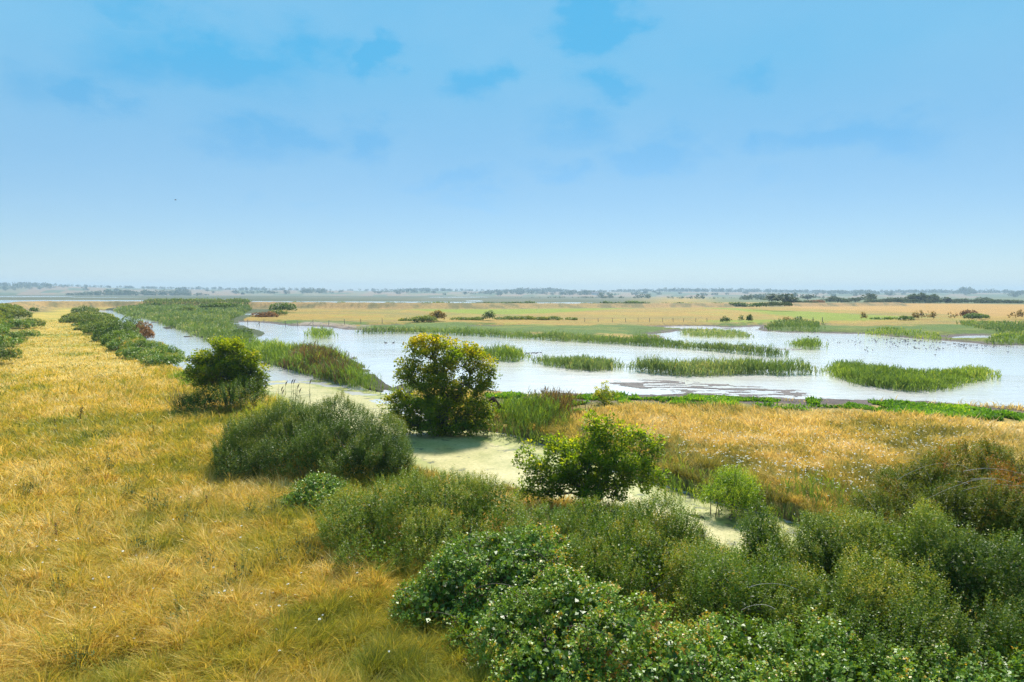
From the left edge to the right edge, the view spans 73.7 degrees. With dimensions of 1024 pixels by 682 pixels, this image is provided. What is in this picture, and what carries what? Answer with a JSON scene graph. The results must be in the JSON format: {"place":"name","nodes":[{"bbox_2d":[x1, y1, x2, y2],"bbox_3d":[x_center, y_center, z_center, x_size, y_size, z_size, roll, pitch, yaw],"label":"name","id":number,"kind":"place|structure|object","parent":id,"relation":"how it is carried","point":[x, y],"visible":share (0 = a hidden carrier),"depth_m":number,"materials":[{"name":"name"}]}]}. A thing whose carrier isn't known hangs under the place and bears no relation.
{"place":"outdoors","nodes":[
{"label":"outdoors","id":0,"kind":"place"},
{"bbox_2d":[94,446,121,469],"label":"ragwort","id":1,"kind":"object","parent":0,"point":[108,457],"visible":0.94,"depth_m":24.00,"materials":[{"name":"yellow plant"}]},
{"bbox_2d":[240,495,259,517],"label":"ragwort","id":2,"kind":"object","parent":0,"point":[250,504],"visible":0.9,"depth_m":18.81,"materials":[{"name":"yellow plant"}]},
{"bbox_2d":[303,325,337,339],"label":"reed island","id":3,"kind":"structure","parent":0,"point":[319,333],"depth_m":107.17,"materials":[{"name":"green plant"}]},
{"bbox_2d":[479,339,532,361],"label":"reed island","id":4,"kind":"structure","parent":0,"point":[506,353],"depth_m":71.89,"materials":[{"name":"green plant"}]},
{"bbox_2d":[0,286,1023,625],"bbox_3d":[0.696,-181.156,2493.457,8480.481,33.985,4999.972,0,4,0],"label":"ground","id":5,"kind":"structure","parent":0,"point":[350,308],"depth_m":207.15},
{"bbox_2d":[0,343,23,360],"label":"slope bramble","id":6,"kind":"object","parent":5,"relation":"on","point":[8,354],"visible":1,"depth_m":60.14,"materials":[{"name":"green plant"}]},
{"bbox_2d":[0,303,26,320],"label":"slope scrub","id":7,"kind":"object","parent":5,"relation":"on","point":[5,308],"visible":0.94,"depth_m":134.93,"materials":[{"name":"green plant"}]},
{"bbox_2d":[1,332,28,340],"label":"slope bramble","id":8,"kind":"object","parent":5,"relation":"on","point":[13,334],"visible":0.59,"depth_m":83.89,"materials":[{"name":"green plant"}]},
{"bbox_2d":[5,318,30,328],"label":"slope bramble","id":9,"kind":"object","parent":5,"relation":"on","point":[19,323],"visible":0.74,"depth_m":106.00,"materials":[{"name":"green plant"}]},
{"bbox_2d":[0,315,37,344],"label":"slope scrub","id":10,"kind":"object","parent":5,"relation":"on","point":[5,339],"visible":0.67,"depth_m":82.17,"materials":[{"name":"green plant"}]},
{"bbox_2d":[10,308,32,317],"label":"slope bramble","id":11,"kind":"object","parent":5,"relation":"on","point":[28,314],"visible":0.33,"depth_m":139.15,"materials":[{"name":"green plant"}]},
{"bbox_2d":[15,329,40,336],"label":"slope bramble","id":12,"kind":"object","parent":5,"relation":"on","point":[29,333],"visible":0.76,"depth_m":95.42,"materials":[{"name":"green plant"}]},
{"bbox_2d":[25,317,45,326],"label":"slope bramble","id":13,"kind":"object","parent":5,"relation":"on","point":[40,322],"visible":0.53,"depth_m":121.01,"materials":[{"name":"green plant"}]},
{"bbox_2d":[48,566,68,592],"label":"grass tuft","id":14,"kind":"object","parent":5,"relation":"on","point":[58,581],"visible":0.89,"depth_m":14.10,"materials":[{"name":"yellow plant"}]},
{"bbox_2d":[59,624,94,674],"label":"grass tuft","id":15,"kind":"object","parent":5,"relation":"on","point":[83,654],"visible":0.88,"depth_m":11.21,"materials":[{"name":"yellow plant"}]},
{"bbox_2d":[72,634,92,663],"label":"grass tuft","id":16,"kind":"object","parent":5,"relation":"on","point":[86,647],"visible":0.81,"depth_m":11.38,"materials":[{"name":"yellow plant"}]},
{"bbox_2d":[58,307,121,329],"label":"bramble strip","id":17,"kind":"object","parent":5,"relation":"on","point":[70,317],"visible":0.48,"depth_m":150.44,"materials":[{"name":"green plant"}]},
{"bbox_2d":[75,313,111,321],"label":"bank bush","id":18,"kind":"object","parent":5,"relation":"on","point":[86,318],"visible":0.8,"depth_m":139.86,"materials":[{"name":"green plant"}]},
{"bbox_2d":[79,320,122,332],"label":"bank bush","id":19,"kind":"object","parent":5,"relation":"on","point":[92,327],"visible":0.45,"depth_m":104.28,"materials":[{"name":"green plant"}]},
{"bbox_2d":[82,326,144,349],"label":"bramble strip","id":20,"kind":"object","parent":5,"relation":"on","point":[109,337],"visible":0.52,"depth_m":82.84,"materials":[{"name":"green plant"}]},
{"bbox_2d":[93,314,142,337],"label":"bank bush","id":21,"kind":"object","parent":5,"relation":"on","point":[129,325],"visible":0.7,"depth_m":90.68,"materials":[{"name":"green plant"}]},
{"bbox_2d":[123,524,153,554],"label":"grass tuft","id":22,"kind":"object","parent":5,"relation":"on","point":[144,541],"visible":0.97,"depth_m":16.23,"materials":[{"name":"yellow plant"}]},
{"bbox_2d":[134,339,149,348],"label":"juniper bush","id":23,"kind":"object","parent":5,"relation":"on","point":[142,341],"visible":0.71,"depth_m":68.09,"materials":[{"name":"green plant"}]},
{"bbox_2d":[133,321,155,338],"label":"red bush","id":24,"kind":"object","parent":5,"relation":"on","point":[147,331],"visible":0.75,"depth_m":101.46,"materials":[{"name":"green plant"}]},
{"bbox_2d":[105,337,186,363],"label":"bramble mound","id":25,"kind":"object","parent":5,"relation":"on","point":[129,351],"visible":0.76,"depth_m":65.93,"materials":[{"name":"green plant"}]},
{"bbox_2d":[118,337,179,365],"bbox_3d":[-35.935,1.022,67.240,4.374,1.956,20.472,-3,5,-35],"label":"bramble strip","id":26,"kind":"object","parent":5,"relation":"on","point":[153,358],"visible":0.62,"depth_m":61.61,"materials":[{"name":"green plant"}]},
{"bbox_2d":[141,532,165,560],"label":"grass tuft","id":27,"kind":"object","parent":5,"relation":"on","point":[156,544],"visible":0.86,"depth_m":15.99,"materials":[{"name":"yellow plant"}]},
{"bbox_2d":[143,485,165,510],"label":"grass tuft","id":28,"kind":"object","parent":5,"relation":"on","point":[152,492],"visible":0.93,"depth_m":19.33,"materials":[{"name":"yellow plant"}]},
{"bbox_2d":[153,490,172,511],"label":"grass tuft","id":29,"kind":"object","parent":5,"relation":"on","point":[164,500],"visible":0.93,"depth_m":19.09,"materials":[{"name":"yellow plant"}]},
{"bbox_2d":[157,588,190,626],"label":"grass tuft","id":30,"kind":"object","parent":5,"relation":"on","point":[179,612],"visible":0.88,"depth_m":12.55,"materials":[{"name":"yellow plant"}]},
{"bbox_2d":[166,370,196,385],"bbox_3d":[-22.879,2.478,48.078,2.195,1.234,6.950,-2,5,-33],"label":"briar","id":31,"kind":"object","parent":5,"relation":"on","point":[178,375],"visible":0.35,"depth_m":48.72,"materials":[{"name":"green plant"}]},
{"bbox_2d":[113,297,257,342],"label":"reed bed","id":32,"kind":"object","parent":5,"relation":"on","point":[209,322],"visible":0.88,"depth_m":182.76,"materials":[{"name":"green plant"}]},
{"bbox_2d":[198,302,240,307],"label":"marsh bush","id":33,"kind":"object","parent":32,"relation":"on","point":[219,304],"visible":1,"depth_m":201.53,"materials":[{"name":"green plant"}]},
{"bbox_2d":[228,327,253,335],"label":"marsh bush","id":34,"kind":"object","parent":32,"relation":"on","point":[243,330],"visible":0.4,"depth_m":102.65,"materials":[{"name":"green plant"}]},
{"bbox_2d":[176,497,200,525],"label":"grass tuft","id":35,"kind":"object","parent":5,"relation":"on","point":[189,511],"visible":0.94,"depth_m":18.24,"materials":[{"name":"yellow plant"}]},
{"bbox_2d":[196,576,215,601],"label":"grass tuft","id":36,"kind":"object","parent":5,"relation":"on","point":[207,589],"visible":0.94,"depth_m":13.48,"materials":[{"name":"yellow plant"}]},
{"bbox_2d":[190,540,229,569],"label":"grass tuft","id":37,"kind":"object","parent":5,"relation":"on","point":[208,554],"visible":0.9,"depth_m":15.26,"materials":[{"name":"yellow plant"}]},
{"bbox_2d":[169,374,273,413],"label":"oak scrub","id":38,"kind":"object","parent":5,"relation":"on","point":[235,397],"visible":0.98,"depth_m":35.87,"materials":[{"name":"green plant"}]},
{"bbox_2d":[178,335,272,405],"bbox_3d":[-15.720,1.773,37.638,4.969,4.372,2.997,0,4,0],"label":"oak","id":39,"kind":"object","parent":5,"relation":"on","point":[227,359],"visible":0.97,"depth_m":37.16,"materials":[{"name":"green plant"}]},
{"bbox_2d":[215,565,236,588],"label":"grass tuft","id":40,"kind":"object","parent":5,"relation":"on","point":[225,577],"visible":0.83,"depth_m":14.12,"materials":[{"name":"yellow plant"}]},
{"bbox_2d":[234,548,259,582],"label":"grass tuft","id":41,"kind":"object","parent":5,"relation":"on","point":[242,561],"visible":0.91,"depth_m":14.63,"materials":[{"name":"yellow plant"}]},
{"bbox_2d":[224,392,290,439],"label":"lime bush","id":42,"kind":"object","parent":5,"relation":"on","point":[256,408],"visible":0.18,"depth_m":28.77,"materials":[{"name":"green plant"}]},
{"bbox_2d":[249,311,278,316],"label":"brown dome","id":43,"kind":"structure","parent":5,"relation":"on","point":[269,314],"depth_m":181.95,"materials":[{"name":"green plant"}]},
{"bbox_2d":[0,319,539,681],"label":"meadow grass","id":44,"kind":"structure","parent":5,"relation":"on","point":[235,638],"depth_m":15.37,"materials":[{"name":"plant"}]},
{"bbox_2d":[264,488,292,509],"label":"grass tuft","id":45,"kind":"object","parent":5,"relation":"on","point":[278,497],"visible":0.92,"depth_m":19.20,"materials":[{"name":"yellow plant"}]},
{"bbox_2d":[266,538,292,569],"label":"grass tuft","id":46,"kind":"object","parent":5,"relation":"on","point":[280,557],"visible":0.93,"depth_m":15.43,"materials":[{"name":"yellow plant"}]},
{"bbox_2d":[268,302,297,310],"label":"gorse dome","id":47,"kind":"structure","parent":5,"relation":"on","point":[285,306],"depth_m":222.90,"materials":[{"name":"green plant"}]},
{"bbox_2d":[278,379,311,415],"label":"plumed reeds","id":48,"kind":"object","parent":5,"relation":"on","point":[281,395],"visible":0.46,"depth_m":29.76,"materials":[{"name":"plant"}]},
{"bbox_2d":[286,520,315,550],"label":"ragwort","id":49,"kind":"object","parent":5,"relation":"on","point":[291,549],"visible":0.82,"depth_m":16.18,"materials":[{"name":"plant"}]},
{"bbox_2d":[207,387,418,483],"bbox_3d":[-7.029,3.311,24.595,7.761,3.159,6.339,0,4,0],"label":"blackthorn bush","id":50,"kind":"object","parent":5,"relation":"on","point":[301,430],"visible":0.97,"depth_m":23.44,"materials":[{"name":"green plant"}]},
{"bbox_2d":[273,468,353,515],"bbox_3d":[-5.562,4.468,20.089,2.866,1.313,2.568,2,4,23],"label":"bramble patch","id":51,"kind":"object","parent":5,"relation":"on","point":[322,486],"visible":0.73,"depth_m":20.00,"materials":[{"name":"green plant"}]},
{"bbox_2d":[304,528,322,559],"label":"grass tuft","id":52,"kind":"object","parent":5,"relation":"on","point":[313,548],"visible":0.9,"depth_m":15.87,"materials":[{"name":"yellow plant"}]},
{"bbox_2d":[238,337,412,395],"bbox_3d":[-20.725,0.877,68.583,9.269,2.705,54.038,-2,5,-33],"label":"reed bed","id":53,"kind":"object","parent":5,"relation":"on","point":[272,351],"visible":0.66,"depth_m":60.71,"materials":[{"name":"green plant"}]},
{"bbox_2d":[398,314,437,321],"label":"scrub strip","id":54,"kind":"object","parent":5,"relation":"on","point":[423,318],"visible":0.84,"depth_m":152.86,"materials":[{"name":"green plant"}]},
{"bbox_2d":[310,464,533,581],"bbox_3d":[-2.129,4.284,16.872,5.493,2.245,4.591,-1,4,-15],"label":"grey thorn bush","id":55,"kind":"object","parent":5,"relation":"on","point":[472,507],"visible":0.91,"depth_m":16.59,"materials":[{"name":"green plant"}]},
{"bbox_2d":[429,310,446,319],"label":"field bush","id":56,"kind":"object","parent":5,"relation":"on","point":[438,314],"visible":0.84,"depth_m":157.60,"materials":[{"name":"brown plant"}]},
{"bbox_2d":[376,332,500,438],"bbox_3d":[-3.616,2.169,33.775,6.336,5.300,3.120,0,4,0],"label":"golden tree","id":57,"kind":"object","parent":5,"relation":"on","point":[436,409],"visible":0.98,"depth_m":33.42,"materials":[{"name":"green plant"}]},
{"bbox_2d":[482,310,495,318],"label":"field bush","id":58,"kind":"object","parent":5,"relation":"on","point":[488,314],"visible":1,"depth_m":161.70,"materials":[{"name":"green plant"}]},
{"bbox_2d":[0,282,1023,297],"bbox_3d":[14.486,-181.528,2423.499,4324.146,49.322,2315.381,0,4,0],"label":"woodland","id":59,"kind":"object","parent":5,"relation":"on","point":[518,291],"visible":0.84,"depth_m":2509.07,"materials":[{"name":"green plant"}]},
{"bbox_2d":[449,315,577,319],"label":"scrub strip","id":60,"kind":"object","parent":5,"relation":"on","point":[518,317],"visible":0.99,"depth_m":168.05,"materials":[{"name":"green plant"}]},
{"bbox_2d":[481,390,574,446],"bbox_3d":[0.718,3.414,34.500,4.972,2.493,7.264,0,4,0],"label":"reed bed","id":61,"kind":"object","parent":5,"relation":"on","point":[521,411],"visible":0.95,"depth_m":33.59,"materials":[{"name":"green plant"}]},
{"bbox_2d":[528,386,592,418],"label":"reed clump","id":62,"kind":"object","parent":5,"relation":"on","point":[563,400],"visible":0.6,"depth_m":36.25,"materials":[{"name":"green plant"}]},
{"bbox_2d":[386,518,751,681],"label":"bramble thicket","id":63,"kind":"object","parent":5,"relation":"on","point":[488,569],"visible":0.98,"depth_m":11.32,"materials":[{"name":"green plant"}]},
{"bbox_2d":[510,409,672,510],"bbox_3d":[2.347,3.657,20.101,4.796,3.397,2.326,0,4,0],"label":"young oak","id":64,"kind":"object","parent":5,"relation":"on","point":[591,481],"visible":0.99,"depth_m":19.80,"materials":[{"name":"green plant"}]},
{"bbox_2d":[591,380,620,404],"bbox_3d":[5.435,3.048,39.674,1.469,1.632,1.290,-3,5,-37],"label":"sapling","id":65,"kind":"object","parent":5,"relation":"on","point":[610,395],"visible":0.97,"depth_m":39.56,"materials":[{"name":"green plant"}]},
{"bbox_2d":[503,485,721,623],"bbox_3d":[1.951,4.406,14.704,5.220,2.315,4.486,0,4,0],"label":"sloe bush","id":66,"kind":"object","parent":5,"relation":"on","point":[637,536],"visible":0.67,"depth_m":14.51,"materials":[{"name":"green plant"}]},
{"bbox_2d":[515,292,764,299],"bbox_3d":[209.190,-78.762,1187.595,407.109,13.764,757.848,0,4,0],"label":"marsh scrub","id":67,"kind":"object","parent":5,"relation":"on","point":[750,296],"visible":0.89,"depth_m":1169.46,"materials":[{"name":"plant"}]},
{"bbox_2d":[662,436,719,506],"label":"reed clump","id":68,"kind":"object","parent":5,"relation":"on","point":[679,487],"visible":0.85,"depth_m":23.97,"materials":[{"name":"green plant"}]},
{"bbox_2d":[413,388,1023,681],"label":"dry grass","id":69,"kind":"structure","parent":5,"relation":"on","point":[786,421],"depth_m":28.95,"materials":[{"name":"plant"}]},
{"bbox_2d":[693,461,765,523],"bbox_3d":[7.071,4.686,21.663,2.278,1.752,2.128,-3,5,-37],"label":"willow bush","id":70,"kind":"object","parent":5,"relation":"on","point":[731,480],"visible":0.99,"depth_m":21.46,"materials":[{"name":"green plant"}]},
{"bbox_2d":[655,496,828,650],"bbox_3d":[4.531,4.538,12.915,4.438,2.355,3.293,-3,5,-35],"label":"thorn bush","id":71,"kind":"object","parent":5,"relation":"on","point":[716,587],"visible":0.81,"depth_m":12.33,"materials":[{"name":"green plant"}]},
{"bbox_2d":[473,390,1023,421],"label":"waterside plants","id":72,"kind":"object","parent":5,"relation":"on","point":[951,409],"visible":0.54,"depth_m":39.05,"materials":[{"name":"green plant"}]},
{"bbox_2d":[729,302,769,306],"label":"hedge","id":73,"kind":"object","parent":5,"relation":"on","point":[750,304],"visible":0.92,"depth_m":313.88,"materials":[{"name":"green plant"}]},
{"bbox_2d":[763,294,779,300],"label":"field tree","id":74,"kind":"object","parent":5,"relation":"on","point":[769,297],"visible":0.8,"depth_m":520.50,"materials":[{"name":"green plant"}]},
{"bbox_2d":[764,301,792,305],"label":"field hedge","id":75,"kind":"object","parent":5,"relation":"on","point":[771,303],"visible":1,"depth_m":266.92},
{"bbox_2d":[772,294,798,302],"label":"field tree","id":76,"kind":"object","parent":5,"relation":"on","point":[790,298],"visible":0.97,"depth_m":389.41,"materials":[{"name":"green plant"}]},
{"bbox_2d":[764,317,825,332],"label":"reed bed","id":77,"kind":"object","parent":5,"relation":"on","point":[793,323],"visible":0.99,"depth_m":136.03,"materials":[{"name":"green plant"}]},
{"bbox_2d":[768,467,859,529],"bbox_3d":[9.335,4.764,20.824,3.052,1.744,3.147,0,4,0],"label":"reed clump","id":78,"kind":"object","parent":5,"relation":"on","point":[811,491],"visible":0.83,"depth_m":21.11,"materials":[{"name":"green plant"}]},
{"bbox_2d":[666,418,1017,490],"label":"flowers","id":79,"kind":"object","parent":5,"relation":"on","point":[824,449],"visible":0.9,"depth_m":25.67,"materials":[{"name":"white plant"}]},
{"bbox_2d":[825,297,859,302],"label":"field hedge","id":80,"kind":"object","parent":5,"relation":"on","point":[830,299],"visible":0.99,"depth_m":540.60,"materials":[{"name":"plant"}]},
{"bbox_2d":[686,603,1023,681],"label":"bramble bank","id":81,"kind":"structure","parent":5,"relation":"on","point":[767,658],"depth_m":9.76,"materials":[{"name":"green plant"}]},
{"bbox_2d":[862,293,877,299],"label":"field tree","id":82,"kind":"object","parent":5,"relation":"on","point":[871,296],"visible":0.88,"depth_m":576.81,"materials":[{"name":"green plant"}]},
{"bbox_2d":[864,298,894,301],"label":"field hedge","id":83,"kind":"object","parent":5,"relation":"on","point":[879,300],"visible":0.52,"depth_m":519.88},
{"bbox_2d":[760,496,1017,666],"bbox_3d":[6.597,4.314,12.363,4.010,2.955,4.880,2,4,27],"label":"tall thorn bush","id":84,"kind":"object","parent":5,"relation":"on","point":[871,567],"visible":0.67,"depth_m":12.25,"materials":[{"name":"green plant"}]},
{"bbox_2d":[858,326,950,340],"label":"reed bed","id":85,"kind":"object","parent":5,"relation":"on","point":[888,328],"visible":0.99,"depth_m":117.34,"materials":[{"name":"green plant"}]},
{"bbox_2d":[895,315,914,319],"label":"field bush","id":86,"kind":"object","parent":5,"relation":"on","point":[903,317],"visible":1,"depth_m":174.71,"materials":[{"name":"green plant"}]},
{"bbox_2d":[799,519,1023,681],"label":"corner thorn bush","id":87,"kind":"object","parent":5,"relation":"on","point":[1006,613],"visible":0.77,"depth_m":10.69,"materials":[{"name":"green plant"}]},
{"bbox_2d":[902,294,925,302],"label":"field tree","id":88,"kind":"object","parent":5,"relation":"on","point":[916,297],"visible":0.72,"depth_m":527.39,"materials":[{"name":"green plant"}]},
{"bbox_2d":[888,298,941,302],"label":"field hedge","id":89,"kind":"object","parent":5,"relation":"on","point":[902,300],"visible":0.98,"depth_m":518.87,"materials":[{"name":"plant"}]},
{"bbox_2d":[825,428,1023,578],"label":"hawthorn","id":90,"kind":"object","parent":5,"relation":"on","point":[993,493],"visible":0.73,"depth_m":16.11,"materials":[{"name":"green plant"}]},
{"bbox_2d":[917,292,938,302],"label":"field tree","id":91,"kind":"object","parent":5,"relation":"on","point":[928,297],"visible":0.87,"depth_m":525.70,"materials":[{"name":"green plant"}]},
{"bbox_2d":[934,298,987,302],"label":"field hedge","id":92,"kind":"object","parent":5,"relation":"on","point":[957,300],"visible":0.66,"depth_m":541.77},
{"bbox_2d":[956,309,977,315],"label":"field bush","id":93,"kind":"object","parent":5,"relation":"on","point":[967,311],"visible":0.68,"depth_m":196.59,"materials":[{"name":"green plant"}]},
{"bbox_2d":[962,313,989,318],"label":"field bush","id":94,"kind":"object","parent":5,"relation":"on","point":[976,315],"visible":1,"depth_m":185.95,"materials":[{"name":"green plant"}]},
{"bbox_2d":[956,318,1023,334],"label":"reed bed","id":95,"kind":"object","parent":5,"relation":"on","point":[1004,325],"visible":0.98,"depth_m":134.96,"materials":[{"name":"green plant"}]},
{"bbox_2d":[973,298,1023,302],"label":"field hedge","id":96,"kind":"object","parent":5,"relation":"on","point":[999,301],"visible":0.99,"depth_m":541.61,"materials":[{"name":"plant"}]},
{"bbox_2d":[984,331,1023,345],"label":"reed bed","id":97,"kind":"object","parent":5,"relation":"on","point":[1005,336],"visible":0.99,"depth_m":100.43,"materials":[{"name":"green plant"}]},
{"bbox_2d":[0,296,1023,530],"bbox_3d":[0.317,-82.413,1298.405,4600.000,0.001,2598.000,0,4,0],"label":"water","id":98,"kind":"structure","parent":0,"point":[376,354],"depth_m":74.91,"materials":[{"name":"grey liquid"}]},
{"bbox_2d":[278,339,363,386],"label":"reed clump","id":99,"kind":"object","parent":98,"relation":"on","point":[309,348],"visible":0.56,"depth_m":60.35,"materials":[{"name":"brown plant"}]},
{"bbox_2d":[263,380,822,552],"bbox_3d":[-5.559,4.545,35.482,8.845,0.001,46.592,-3,5,-35],"label":"duckweed","id":100,"kind":"object","parent":98,"relation":"on","point":[480,452],"visible":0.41,"depth_m":29.42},
{"bbox_2d":[355,325,788,357],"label":"reed bed","id":101,"kind":"object","parent":98,"relation":"in","point":[638,339],"visible":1,"depth_m":97.84,"materials":[{"name":"green plant"}]},
{"bbox_2d":[0,0,1023,292],"label":"sky","id":102,"kind":"structure","parent":0,"point":[848,145],"materials":[{"name":"blue"}]},
{"bbox_2d":[529,352,624,371],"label":"reed island","id":103,"kind":"structure","parent":0,"point":[582,361],"depth_m":64.19,"materials":[{"name":"green plant"}]},
{"bbox_2d":[677,327,753,338],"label":"reed island","id":104,"kind":"structure","parent":0,"point":[719,332],"depth_m":115.64,"materials":[{"name":"green plant"}]},
{"bbox_2d":[623,351,821,376],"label":"reed island","id":105,"kind":"structure","parent":0,"point":[703,367],"depth_m":60.10,"materials":[{"name":"green plant"}]},
{"bbox_2d":[784,336,828,349],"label":"reed island","id":106,"kind":"structure","parent":0,"point":[805,343],"depth_m":89.00,"materials":[{"name":"green plant"}]},
{"bbox_2d":[821,358,1001,392],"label":"reed island","id":107,"kind":"structure","parent":0,"point":[878,375],"depth_m":54.47,"materials":[{"name":"green plant"}]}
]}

